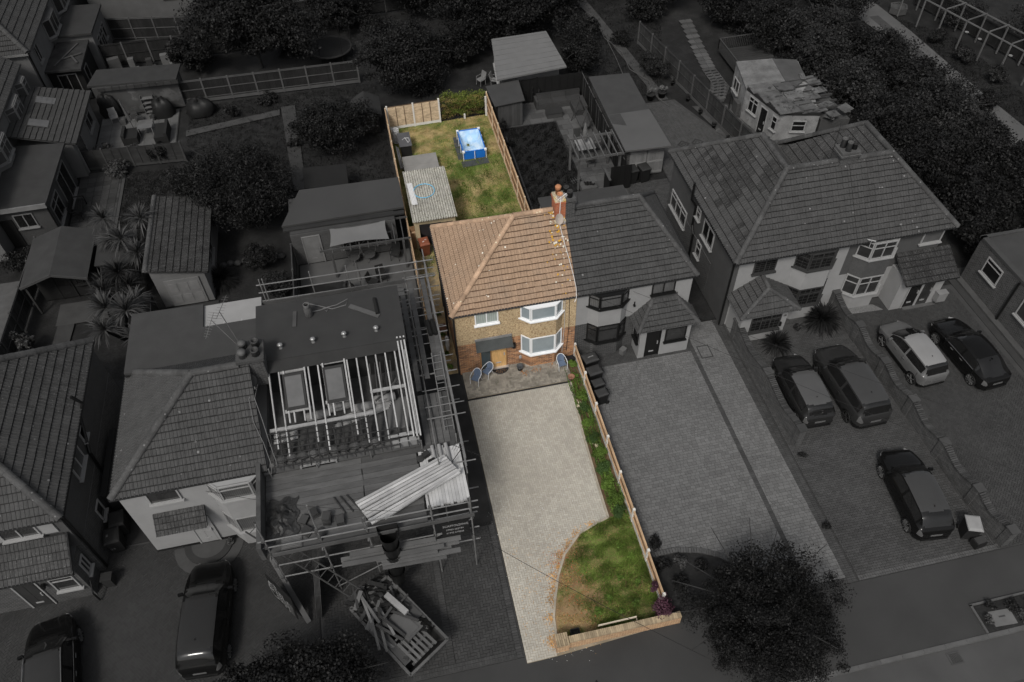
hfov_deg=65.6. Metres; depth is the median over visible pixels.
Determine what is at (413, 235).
side gate
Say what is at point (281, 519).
dust sheet
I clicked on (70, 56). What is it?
roof plank
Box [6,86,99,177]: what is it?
skylight extension
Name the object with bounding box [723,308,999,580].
driveway with parked hatchback
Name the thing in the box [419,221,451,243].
dark doorway
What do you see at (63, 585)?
window
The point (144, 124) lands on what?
glass table
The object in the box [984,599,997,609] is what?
verge plant
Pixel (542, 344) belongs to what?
window
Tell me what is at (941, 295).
porch meter box
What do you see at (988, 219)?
hedgerow tree
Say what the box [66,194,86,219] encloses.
garden bench
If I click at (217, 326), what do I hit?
television aerial
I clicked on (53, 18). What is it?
window
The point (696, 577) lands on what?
kerbed front bed
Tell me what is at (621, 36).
yard bush
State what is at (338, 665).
maple tree
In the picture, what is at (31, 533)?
window
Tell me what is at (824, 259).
window
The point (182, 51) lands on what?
thicket tree
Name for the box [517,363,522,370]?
plant pot
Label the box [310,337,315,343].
roof vent
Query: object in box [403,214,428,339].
gravel margin
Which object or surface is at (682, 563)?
bed plant
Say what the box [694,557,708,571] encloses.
bed plant
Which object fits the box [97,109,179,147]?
pale patio
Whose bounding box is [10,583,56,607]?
door
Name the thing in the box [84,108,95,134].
window
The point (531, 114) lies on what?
stone patio
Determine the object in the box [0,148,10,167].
window
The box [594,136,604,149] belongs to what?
patio chair
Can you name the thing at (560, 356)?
garden chair
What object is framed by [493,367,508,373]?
door mat
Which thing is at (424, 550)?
racked timber
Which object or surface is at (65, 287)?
door
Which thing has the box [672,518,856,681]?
plum tree
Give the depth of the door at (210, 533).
34.51 m
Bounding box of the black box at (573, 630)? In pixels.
[570,627,579,634]
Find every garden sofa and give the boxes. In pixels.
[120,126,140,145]
[154,119,170,143]
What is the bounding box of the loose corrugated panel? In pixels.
[406,183,417,204]
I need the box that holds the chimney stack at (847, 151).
[832,136,861,165]
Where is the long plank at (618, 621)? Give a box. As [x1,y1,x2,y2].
[598,616,636,625]
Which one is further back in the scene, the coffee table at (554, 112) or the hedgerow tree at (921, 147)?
the coffee table at (554, 112)
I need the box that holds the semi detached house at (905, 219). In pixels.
[778,120,959,309]
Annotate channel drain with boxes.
[469,521,490,526]
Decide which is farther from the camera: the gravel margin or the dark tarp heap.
the dark tarp heap
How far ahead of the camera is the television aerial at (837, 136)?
38.52 m
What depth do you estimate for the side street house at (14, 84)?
50.32 m
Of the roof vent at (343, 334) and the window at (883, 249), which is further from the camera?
the window at (883, 249)
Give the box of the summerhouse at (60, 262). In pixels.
[19,226,99,313]
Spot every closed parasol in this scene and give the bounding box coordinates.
[118,99,133,127]
[354,261,361,285]
[582,123,587,140]
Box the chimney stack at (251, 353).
[235,337,270,385]
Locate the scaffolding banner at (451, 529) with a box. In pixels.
[441,519,469,537]
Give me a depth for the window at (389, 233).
46.40 m
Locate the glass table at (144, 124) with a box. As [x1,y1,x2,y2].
[137,119,154,137]
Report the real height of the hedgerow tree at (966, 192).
3.307 m
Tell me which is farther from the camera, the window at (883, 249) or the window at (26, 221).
the window at (26, 221)
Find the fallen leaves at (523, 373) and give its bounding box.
[520,362,553,376]
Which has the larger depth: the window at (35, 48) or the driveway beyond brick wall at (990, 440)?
the window at (35, 48)
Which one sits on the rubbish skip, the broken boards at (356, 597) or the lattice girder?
the broken boards at (356, 597)
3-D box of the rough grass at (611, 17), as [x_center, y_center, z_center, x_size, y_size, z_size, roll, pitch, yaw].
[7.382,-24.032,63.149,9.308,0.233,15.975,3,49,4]
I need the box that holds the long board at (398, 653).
[376,629,410,665]
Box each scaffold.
[255,249,480,591]
[317,487,524,681]
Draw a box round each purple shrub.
[651,580,658,592]
[651,592,674,619]
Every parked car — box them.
[17,613,83,681]
[175,560,237,679]
[772,354,835,427]
[813,344,892,428]
[877,448,954,540]
[878,320,948,387]
[929,317,1010,390]
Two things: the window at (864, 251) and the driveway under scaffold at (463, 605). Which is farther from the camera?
the window at (864, 251)
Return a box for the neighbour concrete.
[0,281,18,337]
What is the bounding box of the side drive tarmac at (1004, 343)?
[948,267,1023,370]
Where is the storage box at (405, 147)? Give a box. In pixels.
[397,132,412,156]
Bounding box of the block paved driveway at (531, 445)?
[468,383,642,663]
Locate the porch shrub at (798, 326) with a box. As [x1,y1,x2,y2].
[793,323,804,331]
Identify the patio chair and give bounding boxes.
[564,142,574,157]
[573,128,581,141]
[586,156,595,166]
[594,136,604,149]
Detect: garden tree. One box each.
[171,0,333,67]
[397,0,434,16]
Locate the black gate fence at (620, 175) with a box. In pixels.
[603,164,631,187]
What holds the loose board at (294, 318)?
on the house under conversion at (334, 395)
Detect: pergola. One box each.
[320,216,410,277]
[567,129,623,189]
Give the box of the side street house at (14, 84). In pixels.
[0,56,30,261]
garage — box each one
[142,195,217,306]
[403,166,456,248]
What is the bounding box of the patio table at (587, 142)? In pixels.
[574,137,595,158]
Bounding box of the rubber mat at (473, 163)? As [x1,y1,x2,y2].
[453,137,488,167]
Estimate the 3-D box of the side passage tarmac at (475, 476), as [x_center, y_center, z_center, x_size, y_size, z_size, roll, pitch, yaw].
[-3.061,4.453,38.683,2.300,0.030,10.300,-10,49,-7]
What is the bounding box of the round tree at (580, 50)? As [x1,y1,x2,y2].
[552,20,604,73]
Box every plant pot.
[226,537,233,544]
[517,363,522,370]
[568,373,574,379]
[646,85,655,100]
[657,85,667,97]
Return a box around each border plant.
[928,28,948,42]
[940,0,988,28]
[952,46,976,61]
[976,88,1007,111]
[986,63,1009,82]
[993,3,1023,37]
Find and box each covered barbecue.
[151,96,175,119]
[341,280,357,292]
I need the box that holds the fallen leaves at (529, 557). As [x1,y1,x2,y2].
[487,492,589,660]
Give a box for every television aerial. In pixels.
[204,312,235,343]
[214,296,237,340]
[451,441,480,462]
[571,172,594,202]
[830,121,844,158]
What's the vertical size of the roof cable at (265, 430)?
2.169 m
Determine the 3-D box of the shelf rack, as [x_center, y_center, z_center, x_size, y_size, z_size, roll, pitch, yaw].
[-26.007,-16.980,57.030,0.880,1.400,0.350,-10,49,-7]
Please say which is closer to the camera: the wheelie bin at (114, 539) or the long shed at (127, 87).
the wheelie bin at (114, 539)
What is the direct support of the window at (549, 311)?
in the semi detached house at (508, 288)
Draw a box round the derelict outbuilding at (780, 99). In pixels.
[731,58,853,139]
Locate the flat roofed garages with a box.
[589,73,670,173]
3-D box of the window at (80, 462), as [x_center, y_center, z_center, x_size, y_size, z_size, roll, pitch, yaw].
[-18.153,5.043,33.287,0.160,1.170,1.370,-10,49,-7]
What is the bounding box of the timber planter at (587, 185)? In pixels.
[579,179,597,190]
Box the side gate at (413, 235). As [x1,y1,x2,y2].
[409,226,416,249]
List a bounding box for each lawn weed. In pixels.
[594,606,602,614]
[604,594,612,602]
[616,573,623,580]
[618,608,625,613]
[627,551,633,558]
[632,598,639,606]
[634,577,641,586]
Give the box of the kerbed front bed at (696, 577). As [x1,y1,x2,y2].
[652,553,749,619]
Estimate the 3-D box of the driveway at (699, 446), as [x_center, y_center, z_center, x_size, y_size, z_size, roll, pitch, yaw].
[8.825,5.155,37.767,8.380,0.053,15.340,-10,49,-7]
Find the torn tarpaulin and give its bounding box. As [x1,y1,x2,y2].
[419,222,440,236]
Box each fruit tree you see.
[285,95,379,156]
[347,16,452,98]
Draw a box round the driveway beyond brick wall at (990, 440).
[853,285,1023,549]
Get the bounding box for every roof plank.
[53,43,77,65]
[60,52,81,59]
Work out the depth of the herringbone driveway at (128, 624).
32.89 m
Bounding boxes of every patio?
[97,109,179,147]
[118,38,154,42]
[300,248,419,308]
[462,356,572,400]
[500,102,629,194]
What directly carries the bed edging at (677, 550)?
on the kerbed front bed at (696, 577)
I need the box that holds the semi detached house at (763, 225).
[666,132,857,339]
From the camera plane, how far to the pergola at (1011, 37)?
61.14 m
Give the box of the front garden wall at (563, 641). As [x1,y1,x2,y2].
[554,611,681,652]
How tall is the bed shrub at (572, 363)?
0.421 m
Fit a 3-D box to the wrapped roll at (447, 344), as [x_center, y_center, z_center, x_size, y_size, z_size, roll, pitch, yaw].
[-3.401,0.111,41.768,0.220,1.000,0.209,-10,49,-7]
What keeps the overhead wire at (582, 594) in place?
attached to the scaffold at (317, 487)
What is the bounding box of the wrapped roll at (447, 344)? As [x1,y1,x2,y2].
[445,336,449,349]
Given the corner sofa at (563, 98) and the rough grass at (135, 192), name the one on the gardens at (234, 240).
the rough grass at (135, 192)
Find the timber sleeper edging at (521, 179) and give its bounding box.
[505,137,532,209]
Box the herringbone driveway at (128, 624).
[0,536,320,681]
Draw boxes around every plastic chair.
[107,107,119,123]
[476,70,486,84]
[489,71,495,81]
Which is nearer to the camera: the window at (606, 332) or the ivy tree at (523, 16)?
the window at (606, 332)
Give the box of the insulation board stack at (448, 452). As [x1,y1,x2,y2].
[418,442,468,508]
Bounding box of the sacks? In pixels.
[298,506,345,538]
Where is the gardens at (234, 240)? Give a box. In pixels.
[0,0,1023,392]
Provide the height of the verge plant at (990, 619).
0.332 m
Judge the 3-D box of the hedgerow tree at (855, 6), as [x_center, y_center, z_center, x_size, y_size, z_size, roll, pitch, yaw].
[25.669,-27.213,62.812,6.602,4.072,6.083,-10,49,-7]
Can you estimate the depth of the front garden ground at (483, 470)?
38.66 m
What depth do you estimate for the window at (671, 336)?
40.71 m
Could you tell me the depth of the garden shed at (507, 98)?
54.81 m
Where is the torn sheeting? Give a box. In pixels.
[346,572,398,623]
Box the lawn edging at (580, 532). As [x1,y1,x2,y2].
[553,382,608,633]
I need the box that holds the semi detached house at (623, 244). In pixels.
[538,185,700,357]
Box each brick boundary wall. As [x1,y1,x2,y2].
[730,318,808,446]
[827,289,1021,546]
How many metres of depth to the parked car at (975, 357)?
39.79 m
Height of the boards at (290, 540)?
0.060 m
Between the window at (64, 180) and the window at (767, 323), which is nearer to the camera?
the window at (767, 323)
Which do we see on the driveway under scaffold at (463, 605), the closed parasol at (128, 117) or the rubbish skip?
the rubbish skip
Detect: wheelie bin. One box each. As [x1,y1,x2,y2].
[99,571,116,587]
[103,526,126,552]
[108,509,130,534]
[418,236,429,255]
[581,351,599,370]
[585,364,603,385]
[591,377,605,393]
[594,387,609,404]
[630,164,638,183]
[637,162,651,182]
[956,514,983,539]
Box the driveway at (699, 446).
[579,320,857,621]
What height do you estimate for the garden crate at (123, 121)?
0.360 m
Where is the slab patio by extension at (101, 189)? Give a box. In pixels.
[70,169,126,244]
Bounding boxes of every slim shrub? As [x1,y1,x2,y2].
[500,118,506,132]
[506,138,513,149]
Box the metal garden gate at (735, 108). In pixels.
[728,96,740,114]
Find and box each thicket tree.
[163,35,217,70]
[190,0,259,14]
[303,0,376,31]
[425,0,480,19]
[429,23,485,64]
[546,0,583,20]
[560,11,602,40]
[622,0,674,20]
[697,0,754,32]
[768,53,797,59]
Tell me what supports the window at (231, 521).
in the semi detached house at (188, 437)
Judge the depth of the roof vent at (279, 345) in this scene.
32.98 m
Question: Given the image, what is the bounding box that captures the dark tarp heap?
[97,93,122,118]
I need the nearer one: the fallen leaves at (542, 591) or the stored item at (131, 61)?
the fallen leaves at (542, 591)
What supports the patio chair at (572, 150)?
on the stone patio at (531, 114)
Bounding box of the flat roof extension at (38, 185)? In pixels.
[0,143,78,247]
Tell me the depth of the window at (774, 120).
52.64 m
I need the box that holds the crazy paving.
[692,103,756,137]
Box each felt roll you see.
[372,297,378,313]
[425,319,432,335]
[430,318,437,334]
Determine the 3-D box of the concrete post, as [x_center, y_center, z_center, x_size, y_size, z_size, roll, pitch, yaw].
[-1.839,-16.525,55.914,0.120,1.520,0.120,-10,49,-7]
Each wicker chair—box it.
[364,271,379,287]
[374,264,387,281]
[389,242,401,261]
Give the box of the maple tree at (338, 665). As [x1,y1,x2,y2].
[212,626,387,681]
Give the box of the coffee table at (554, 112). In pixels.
[545,106,563,118]
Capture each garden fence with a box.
[0,236,37,354]
[81,141,186,169]
[97,32,245,66]
[104,15,201,39]
[149,293,159,310]
[178,61,360,102]
[274,0,407,21]
[290,243,299,295]
[384,108,428,337]
[385,98,440,129]
[486,91,529,210]
[514,72,581,102]
[573,343,665,599]
[581,71,625,166]
[637,21,753,137]
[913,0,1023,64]
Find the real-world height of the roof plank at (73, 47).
0.050 m
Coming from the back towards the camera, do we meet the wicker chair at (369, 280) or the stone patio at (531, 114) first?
the stone patio at (531, 114)
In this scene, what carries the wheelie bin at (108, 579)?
on the herringbone driveway at (128, 624)
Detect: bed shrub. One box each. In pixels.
[568,359,576,366]
[575,391,582,398]
[579,400,589,411]
[581,417,594,425]
[585,431,599,443]
[590,445,607,458]
[595,460,611,475]
[601,475,613,489]
[605,487,624,504]
[613,504,627,517]
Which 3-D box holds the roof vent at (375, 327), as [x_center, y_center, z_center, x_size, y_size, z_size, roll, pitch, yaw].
[-5.753,-0.539,33.613,0.240,0.280,0.234,-10,49,-7]
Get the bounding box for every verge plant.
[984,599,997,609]
[984,613,994,624]
[1004,597,1018,610]
[1014,606,1023,622]
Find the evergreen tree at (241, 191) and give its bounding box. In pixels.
[155,135,300,232]
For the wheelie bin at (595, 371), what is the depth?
39.78 m
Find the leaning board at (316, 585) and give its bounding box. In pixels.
[312,549,321,618]
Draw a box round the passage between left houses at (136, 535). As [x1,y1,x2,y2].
[126,514,149,545]
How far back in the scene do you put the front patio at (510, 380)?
40.54 m
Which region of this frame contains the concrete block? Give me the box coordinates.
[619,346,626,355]
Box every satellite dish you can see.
[251,374,256,388]
[555,213,565,224]
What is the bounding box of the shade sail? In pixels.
[330,220,388,246]
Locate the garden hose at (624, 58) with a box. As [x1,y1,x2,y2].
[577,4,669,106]
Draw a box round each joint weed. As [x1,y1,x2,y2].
[798,452,808,456]
[822,521,831,528]
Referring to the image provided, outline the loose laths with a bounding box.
[361,596,418,651]
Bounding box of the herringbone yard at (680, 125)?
[627,99,724,211]
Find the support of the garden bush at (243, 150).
on the gardens at (234, 240)
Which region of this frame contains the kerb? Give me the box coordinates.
[791,625,1023,681]
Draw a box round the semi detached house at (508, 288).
[429,184,577,374]
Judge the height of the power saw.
0.200 m
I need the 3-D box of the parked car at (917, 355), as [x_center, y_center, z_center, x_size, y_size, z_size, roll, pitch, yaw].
[20.420,0.389,40.488,2.033,1.647,4.097,-12,50,-9]
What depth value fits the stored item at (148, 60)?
61.47 m
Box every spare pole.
[333,497,345,512]
[339,496,353,511]
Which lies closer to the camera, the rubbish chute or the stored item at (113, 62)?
the rubbish chute
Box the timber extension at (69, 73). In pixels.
[44,39,98,97]
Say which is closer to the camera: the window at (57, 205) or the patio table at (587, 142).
the window at (57, 205)
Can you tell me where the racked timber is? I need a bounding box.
[341,535,460,569]
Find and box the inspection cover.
[696,345,713,358]
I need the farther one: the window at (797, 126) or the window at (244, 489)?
the window at (797, 126)
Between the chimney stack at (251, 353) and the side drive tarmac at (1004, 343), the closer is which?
the chimney stack at (251, 353)
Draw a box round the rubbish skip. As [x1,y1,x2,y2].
[349,576,448,675]
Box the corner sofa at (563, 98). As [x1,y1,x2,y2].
[534,88,587,115]
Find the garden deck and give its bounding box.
[718,33,774,71]
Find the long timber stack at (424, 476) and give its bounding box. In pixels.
[355,455,460,524]
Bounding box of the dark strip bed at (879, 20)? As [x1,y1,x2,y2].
[870,16,937,64]
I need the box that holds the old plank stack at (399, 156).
[395,146,403,169]
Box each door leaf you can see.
[388,609,422,641]
[397,594,424,618]
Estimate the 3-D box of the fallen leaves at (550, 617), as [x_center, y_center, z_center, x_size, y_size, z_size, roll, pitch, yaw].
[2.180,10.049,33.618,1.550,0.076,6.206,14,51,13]
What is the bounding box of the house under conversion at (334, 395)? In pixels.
[256,285,424,497]
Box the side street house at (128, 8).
[87,0,196,17]
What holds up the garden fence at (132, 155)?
on the gardens at (234, 240)
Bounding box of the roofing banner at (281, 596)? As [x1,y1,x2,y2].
[265,574,297,618]
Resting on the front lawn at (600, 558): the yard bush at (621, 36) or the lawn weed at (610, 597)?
the lawn weed at (610, 597)
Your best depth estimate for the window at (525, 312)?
38.25 m
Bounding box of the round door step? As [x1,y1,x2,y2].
[174,537,243,572]
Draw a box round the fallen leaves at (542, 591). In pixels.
[507,539,600,659]
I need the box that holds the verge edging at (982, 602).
[969,591,1023,632]
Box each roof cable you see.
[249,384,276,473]
[560,226,576,300]
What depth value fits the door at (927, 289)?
42.97 m
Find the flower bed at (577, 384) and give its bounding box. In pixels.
[565,364,628,520]
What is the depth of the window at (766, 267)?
40.18 m
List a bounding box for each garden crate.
[119,117,127,124]
[130,111,138,118]
[135,115,143,122]
[149,113,155,119]
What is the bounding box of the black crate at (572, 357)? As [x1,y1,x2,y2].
[566,355,574,361]
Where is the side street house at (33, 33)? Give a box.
[0,0,112,87]
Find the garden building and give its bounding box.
[491,31,566,83]
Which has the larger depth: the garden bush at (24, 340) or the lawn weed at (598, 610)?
the garden bush at (24, 340)
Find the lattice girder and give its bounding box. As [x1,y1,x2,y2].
[245,522,361,596]
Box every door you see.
[0,220,27,247]
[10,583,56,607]
[50,277,79,298]
[76,134,89,172]
[84,62,91,80]
[163,276,208,305]
[192,515,221,543]
[301,234,325,263]
[388,609,422,641]
[397,594,424,618]
[490,348,507,366]
[629,150,646,165]
[643,330,661,356]
[646,148,664,173]
[755,105,768,132]
[900,285,923,307]
[914,282,936,304]
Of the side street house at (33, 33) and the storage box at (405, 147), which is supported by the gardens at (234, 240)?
the side street house at (33, 33)
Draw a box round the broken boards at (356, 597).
[345,580,431,660]
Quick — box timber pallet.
[397,631,436,665]
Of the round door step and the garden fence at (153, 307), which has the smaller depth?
the round door step
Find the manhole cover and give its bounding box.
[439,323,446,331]
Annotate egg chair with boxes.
[345,242,360,261]
[361,240,375,263]
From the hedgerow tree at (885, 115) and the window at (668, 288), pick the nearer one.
the window at (668, 288)
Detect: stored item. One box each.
[106,56,122,68]
[127,57,138,66]
[145,57,155,65]
[159,53,171,64]
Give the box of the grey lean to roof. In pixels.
[94,229,142,286]
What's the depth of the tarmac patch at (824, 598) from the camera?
32.92 m
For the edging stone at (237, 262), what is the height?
0.230 m
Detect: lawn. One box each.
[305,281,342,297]
[391,115,520,277]
[555,513,657,635]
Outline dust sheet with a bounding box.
[265,495,299,544]
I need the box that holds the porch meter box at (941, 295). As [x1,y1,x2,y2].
[932,289,948,302]
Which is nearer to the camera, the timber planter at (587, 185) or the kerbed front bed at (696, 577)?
the kerbed front bed at (696, 577)
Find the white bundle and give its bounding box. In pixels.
[384,592,408,614]
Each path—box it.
[52,323,74,344]
[186,109,279,135]
[578,0,667,100]
[679,19,729,101]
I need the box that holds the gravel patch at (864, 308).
[848,304,882,313]
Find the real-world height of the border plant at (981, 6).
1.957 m
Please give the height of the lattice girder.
2.424 m
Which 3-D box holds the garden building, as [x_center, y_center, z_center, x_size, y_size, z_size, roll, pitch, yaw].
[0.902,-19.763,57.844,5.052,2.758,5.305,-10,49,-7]
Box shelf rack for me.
[139,94,153,114]
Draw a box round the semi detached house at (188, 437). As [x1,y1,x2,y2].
[107,297,269,551]
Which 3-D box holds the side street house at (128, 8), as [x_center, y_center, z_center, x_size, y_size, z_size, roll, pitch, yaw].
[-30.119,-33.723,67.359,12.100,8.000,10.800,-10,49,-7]
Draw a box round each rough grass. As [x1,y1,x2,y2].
[119,168,187,239]
[185,82,392,225]
[505,120,580,208]
[560,0,663,95]
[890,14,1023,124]
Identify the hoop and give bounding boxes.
[413,184,434,197]
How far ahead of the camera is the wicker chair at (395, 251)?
46.55 m
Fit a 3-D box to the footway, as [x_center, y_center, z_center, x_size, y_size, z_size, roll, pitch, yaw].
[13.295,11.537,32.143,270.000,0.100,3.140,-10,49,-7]
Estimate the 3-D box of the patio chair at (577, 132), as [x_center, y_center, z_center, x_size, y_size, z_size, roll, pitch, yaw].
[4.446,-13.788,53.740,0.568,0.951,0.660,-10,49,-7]
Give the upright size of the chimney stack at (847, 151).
2.050 m
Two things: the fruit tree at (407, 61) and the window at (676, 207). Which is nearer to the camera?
the window at (676, 207)
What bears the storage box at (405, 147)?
on the lawn at (484, 190)
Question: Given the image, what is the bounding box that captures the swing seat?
[571,98,592,131]
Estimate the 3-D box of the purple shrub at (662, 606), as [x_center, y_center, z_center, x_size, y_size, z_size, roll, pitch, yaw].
[6.069,10.827,32.090,1.020,1.175,0.919,-33,56,-24]
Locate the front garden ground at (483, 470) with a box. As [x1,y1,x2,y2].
[127,284,1023,681]
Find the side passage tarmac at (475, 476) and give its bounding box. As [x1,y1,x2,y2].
[417,354,492,524]
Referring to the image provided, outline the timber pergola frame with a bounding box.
[897,0,1023,85]
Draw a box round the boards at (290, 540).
[281,535,302,550]
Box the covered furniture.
[186,95,216,118]
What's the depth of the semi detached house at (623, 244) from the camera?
38.76 m
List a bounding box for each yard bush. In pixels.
[609,29,633,46]
[639,50,670,75]
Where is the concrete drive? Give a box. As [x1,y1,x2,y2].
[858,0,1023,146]
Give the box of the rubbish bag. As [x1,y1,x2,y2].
[418,615,434,634]
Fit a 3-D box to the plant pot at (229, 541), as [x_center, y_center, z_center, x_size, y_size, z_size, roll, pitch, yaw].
[-12.349,8.768,34.814,0.296,0.502,0.296,11,50,11]
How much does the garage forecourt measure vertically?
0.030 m
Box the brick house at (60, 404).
[0,337,121,613]
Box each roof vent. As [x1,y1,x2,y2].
[277,342,282,349]
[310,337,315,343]
[341,331,346,337]
[373,325,378,331]
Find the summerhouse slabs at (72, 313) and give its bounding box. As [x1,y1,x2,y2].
[56,298,110,326]
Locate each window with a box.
[0,133,15,161]
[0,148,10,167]
[0,527,43,544]
[4,106,19,121]
[12,213,40,230]
[13,95,24,118]
[14,82,27,95]
[22,76,30,94]
[32,42,44,65]
[41,19,57,39]
[47,576,84,594]
[49,8,61,35]
[50,189,67,225]
[51,0,66,14]
[55,159,78,209]
[57,73,83,89]
[61,0,69,9]
[72,446,87,482]
[74,276,91,286]
[79,425,89,444]
[79,554,94,577]
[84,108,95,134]
[95,499,108,522]
[97,33,102,44]
[98,26,107,43]
[100,21,109,40]
[144,490,184,507]
[205,483,222,500]
[210,242,214,266]
[216,481,254,500]
[222,511,240,531]
[234,515,255,531]
[249,474,265,494]
[282,371,307,410]
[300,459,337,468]
[322,364,347,403]
[343,231,393,250]
[474,312,499,327]
[520,307,530,320]
[521,335,530,353]
[531,304,555,320]
[531,334,554,354]
[555,327,561,349]
[556,300,562,316]
[586,323,597,342]
[588,295,600,308]
[597,323,618,342]
[600,293,622,308]
[618,316,625,337]
[622,289,629,304]
[631,327,638,345]
[650,281,675,296]
[663,326,687,343]
[668,189,686,230]
[692,239,701,261]
[693,206,701,223]
[699,218,714,252]
[731,76,740,96]
[745,95,758,117]
[747,313,782,334]
[751,259,777,276]
[768,115,777,132]
[788,285,799,298]
[789,121,806,132]
[793,254,812,270]
[797,286,822,305]
[807,250,836,270]
[841,273,860,295]
[853,274,882,295]
[855,243,875,259]
[869,240,898,259]
[918,231,944,246]
[978,256,1003,288]
[1012,300,1023,326]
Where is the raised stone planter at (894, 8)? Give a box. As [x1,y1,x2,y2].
[889,2,907,15]
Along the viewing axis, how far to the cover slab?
32.12 m
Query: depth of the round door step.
34.65 m
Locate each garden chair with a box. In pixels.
[470,368,481,386]
[481,361,493,379]
[556,353,567,366]
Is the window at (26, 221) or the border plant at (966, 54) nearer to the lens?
the window at (26, 221)
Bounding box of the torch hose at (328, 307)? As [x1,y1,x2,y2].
[311,298,347,311]
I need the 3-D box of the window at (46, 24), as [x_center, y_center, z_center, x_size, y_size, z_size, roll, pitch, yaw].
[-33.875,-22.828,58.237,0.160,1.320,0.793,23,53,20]
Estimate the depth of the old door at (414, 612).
31.64 m
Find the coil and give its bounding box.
[391,128,398,143]
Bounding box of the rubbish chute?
[376,523,405,584]
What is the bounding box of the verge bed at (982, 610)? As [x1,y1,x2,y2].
[974,595,1023,632]
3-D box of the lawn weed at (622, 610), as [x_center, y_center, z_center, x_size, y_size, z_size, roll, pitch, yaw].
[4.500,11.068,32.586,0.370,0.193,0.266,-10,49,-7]
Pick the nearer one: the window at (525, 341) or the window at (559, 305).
the window at (559, 305)
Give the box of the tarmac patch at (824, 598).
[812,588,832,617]
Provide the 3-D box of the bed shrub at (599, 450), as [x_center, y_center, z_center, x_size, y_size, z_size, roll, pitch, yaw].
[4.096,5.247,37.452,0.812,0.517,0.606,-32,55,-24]
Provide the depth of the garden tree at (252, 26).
57.25 m
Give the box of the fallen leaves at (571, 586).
[543,551,600,628]
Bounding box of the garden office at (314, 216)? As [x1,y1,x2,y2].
[282,177,403,264]
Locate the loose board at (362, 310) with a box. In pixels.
[348,304,379,317]
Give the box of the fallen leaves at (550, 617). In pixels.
[542,520,594,649]
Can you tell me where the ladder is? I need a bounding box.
[431,351,454,430]
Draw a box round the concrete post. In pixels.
[484,96,486,115]
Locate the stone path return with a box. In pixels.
[281,105,303,190]
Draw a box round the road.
[818,631,1023,681]
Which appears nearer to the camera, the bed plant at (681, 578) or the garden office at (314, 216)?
the bed plant at (681, 578)
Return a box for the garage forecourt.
[168,300,218,308]
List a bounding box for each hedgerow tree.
[726,0,804,52]
[773,0,861,56]
[788,25,853,88]
[803,0,879,20]
[823,55,889,107]
[840,20,924,78]
[848,85,925,143]
[868,48,957,98]
[885,119,961,188]
[904,70,997,148]
[926,161,1020,231]
[943,113,1023,189]
[950,204,1016,255]
[986,141,1023,229]
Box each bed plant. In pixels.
[648,533,661,551]
[655,557,672,571]
[672,553,688,570]
[672,572,690,587]
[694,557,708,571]
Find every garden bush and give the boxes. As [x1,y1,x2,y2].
[0,245,30,273]
[8,331,34,348]
[93,142,112,149]
[102,159,129,177]
[145,140,165,159]
[168,180,188,196]
[223,145,269,172]
[224,105,239,115]
[240,242,276,269]
[254,90,278,104]
[256,270,299,297]
[287,138,300,146]
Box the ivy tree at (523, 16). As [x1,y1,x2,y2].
[426,0,570,46]
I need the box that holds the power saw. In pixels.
[416,450,430,461]
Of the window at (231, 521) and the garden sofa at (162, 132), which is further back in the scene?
the garden sofa at (162, 132)
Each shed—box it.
[87,64,185,113]
[100,428,128,514]
[302,164,348,188]
[350,91,381,134]
[402,152,438,171]
[486,80,524,127]
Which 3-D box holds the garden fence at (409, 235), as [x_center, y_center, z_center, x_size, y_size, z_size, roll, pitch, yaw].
[-6.385,-7.412,47.884,0.110,1.828,21.490,-10,49,-7]
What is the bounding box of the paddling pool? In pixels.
[456,127,486,160]
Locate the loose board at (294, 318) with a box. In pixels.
[292,311,296,326]
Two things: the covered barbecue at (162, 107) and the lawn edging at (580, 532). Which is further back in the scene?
the covered barbecue at (162, 107)
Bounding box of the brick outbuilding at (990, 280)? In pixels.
[955,228,1023,360]
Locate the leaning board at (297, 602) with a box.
[270,558,310,623]
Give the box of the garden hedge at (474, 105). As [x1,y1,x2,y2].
[439,89,485,118]
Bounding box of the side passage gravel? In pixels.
[411,245,457,374]
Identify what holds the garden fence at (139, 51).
on the gardens at (234, 240)
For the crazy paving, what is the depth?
55.56 m
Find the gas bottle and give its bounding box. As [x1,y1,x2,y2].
[303,302,312,317]
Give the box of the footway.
[419,544,1023,681]
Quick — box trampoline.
[305,18,352,63]
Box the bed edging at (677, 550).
[650,547,737,564]
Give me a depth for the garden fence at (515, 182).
51.54 m
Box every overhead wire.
[207,491,398,511]
[433,510,716,662]
[633,291,1023,431]
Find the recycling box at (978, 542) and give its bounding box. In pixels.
[969,535,987,549]
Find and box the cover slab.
[987,609,1017,626]
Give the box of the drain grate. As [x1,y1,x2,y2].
[946,651,964,664]
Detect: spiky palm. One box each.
[81,285,157,348]
[84,203,156,290]
[87,254,146,304]
[759,329,793,358]
[801,300,842,341]

